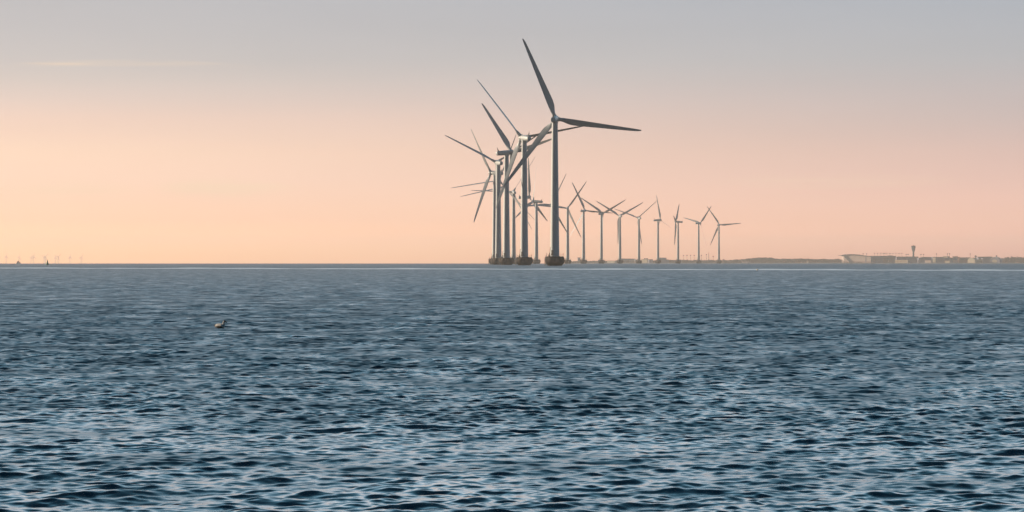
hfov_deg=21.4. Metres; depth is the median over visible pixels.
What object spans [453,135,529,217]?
wind turbine
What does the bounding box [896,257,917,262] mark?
terminal
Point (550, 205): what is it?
wind turbine
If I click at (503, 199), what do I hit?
wind turbine
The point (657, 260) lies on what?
wind turbine
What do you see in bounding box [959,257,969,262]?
brown workshop
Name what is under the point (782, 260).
shore woodland
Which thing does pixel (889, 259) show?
airport terminal
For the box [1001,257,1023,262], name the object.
shore woodland
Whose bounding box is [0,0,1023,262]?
sky
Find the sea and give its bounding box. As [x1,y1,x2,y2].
[0,263,1023,511]
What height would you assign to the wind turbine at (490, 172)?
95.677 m
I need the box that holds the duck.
[215,320,226,327]
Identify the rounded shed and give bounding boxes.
[967,255,977,262]
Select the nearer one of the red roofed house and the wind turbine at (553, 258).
the wind turbine at (553, 258)
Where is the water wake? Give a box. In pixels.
[29,267,1023,270]
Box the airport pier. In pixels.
[871,256,882,262]
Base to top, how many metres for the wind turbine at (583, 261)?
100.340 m
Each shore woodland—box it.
[571,257,841,262]
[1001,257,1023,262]
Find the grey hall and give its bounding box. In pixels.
[981,258,989,262]
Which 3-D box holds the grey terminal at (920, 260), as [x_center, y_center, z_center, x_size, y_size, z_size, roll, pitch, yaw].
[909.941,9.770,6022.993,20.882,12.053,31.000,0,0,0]
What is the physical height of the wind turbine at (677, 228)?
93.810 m
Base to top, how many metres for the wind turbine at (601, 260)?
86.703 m
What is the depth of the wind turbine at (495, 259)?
1704.54 m
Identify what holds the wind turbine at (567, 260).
in the sea
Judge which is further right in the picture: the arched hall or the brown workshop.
the arched hall
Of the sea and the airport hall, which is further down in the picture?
the sea
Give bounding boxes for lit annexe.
[895,260,909,262]
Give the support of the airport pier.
on the shore ground
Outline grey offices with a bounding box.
[944,256,952,262]
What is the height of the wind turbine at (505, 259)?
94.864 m
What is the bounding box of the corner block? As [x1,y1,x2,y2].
[931,257,943,262]
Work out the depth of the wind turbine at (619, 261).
3659.05 m
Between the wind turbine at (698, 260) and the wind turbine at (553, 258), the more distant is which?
the wind turbine at (698, 260)
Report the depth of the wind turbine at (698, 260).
4320.66 m
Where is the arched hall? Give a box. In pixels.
[990,255,1001,262]
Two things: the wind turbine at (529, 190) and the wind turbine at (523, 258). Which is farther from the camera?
the wind turbine at (529, 190)
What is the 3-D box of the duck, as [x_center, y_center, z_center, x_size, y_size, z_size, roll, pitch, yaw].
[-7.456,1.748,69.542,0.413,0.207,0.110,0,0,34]
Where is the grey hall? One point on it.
(986, 260)
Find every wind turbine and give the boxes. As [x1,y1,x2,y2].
[445,135,535,264]
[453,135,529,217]
[461,186,534,219]
[471,130,520,263]
[471,156,535,263]
[477,80,582,264]
[482,104,551,264]
[503,39,641,265]
[515,175,546,263]
[518,158,540,217]
[530,175,567,232]
[544,182,585,263]
[570,183,609,263]
[580,197,624,263]
[596,201,642,263]
[616,204,652,263]
[653,195,669,262]
[673,206,682,262]
[683,207,710,262]
[708,208,740,262]
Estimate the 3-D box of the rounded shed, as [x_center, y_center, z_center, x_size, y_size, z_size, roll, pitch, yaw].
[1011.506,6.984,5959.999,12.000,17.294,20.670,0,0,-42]
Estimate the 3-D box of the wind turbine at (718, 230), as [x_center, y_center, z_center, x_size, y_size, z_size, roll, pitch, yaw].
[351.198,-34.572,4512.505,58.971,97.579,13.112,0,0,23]
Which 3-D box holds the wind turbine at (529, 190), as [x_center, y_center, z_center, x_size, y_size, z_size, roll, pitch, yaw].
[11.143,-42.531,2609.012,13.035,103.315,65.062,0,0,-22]
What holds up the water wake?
on the sea
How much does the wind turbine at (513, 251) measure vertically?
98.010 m
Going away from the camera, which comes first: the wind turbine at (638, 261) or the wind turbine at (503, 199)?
the wind turbine at (503, 199)
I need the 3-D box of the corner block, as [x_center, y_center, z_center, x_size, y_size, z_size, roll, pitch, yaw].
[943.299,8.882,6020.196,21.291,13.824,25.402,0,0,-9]
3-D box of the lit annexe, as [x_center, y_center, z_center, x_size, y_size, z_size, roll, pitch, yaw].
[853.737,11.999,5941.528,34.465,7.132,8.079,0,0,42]
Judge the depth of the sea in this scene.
36.37 m
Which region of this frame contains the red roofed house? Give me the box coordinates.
[952,256,957,262]
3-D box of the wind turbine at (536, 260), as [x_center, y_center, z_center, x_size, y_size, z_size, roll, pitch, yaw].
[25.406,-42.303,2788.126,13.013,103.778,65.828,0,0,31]
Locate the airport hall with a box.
[838,254,871,262]
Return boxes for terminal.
[883,255,895,262]
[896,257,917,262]
[917,258,927,262]
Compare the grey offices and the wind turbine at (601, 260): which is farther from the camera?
the grey offices

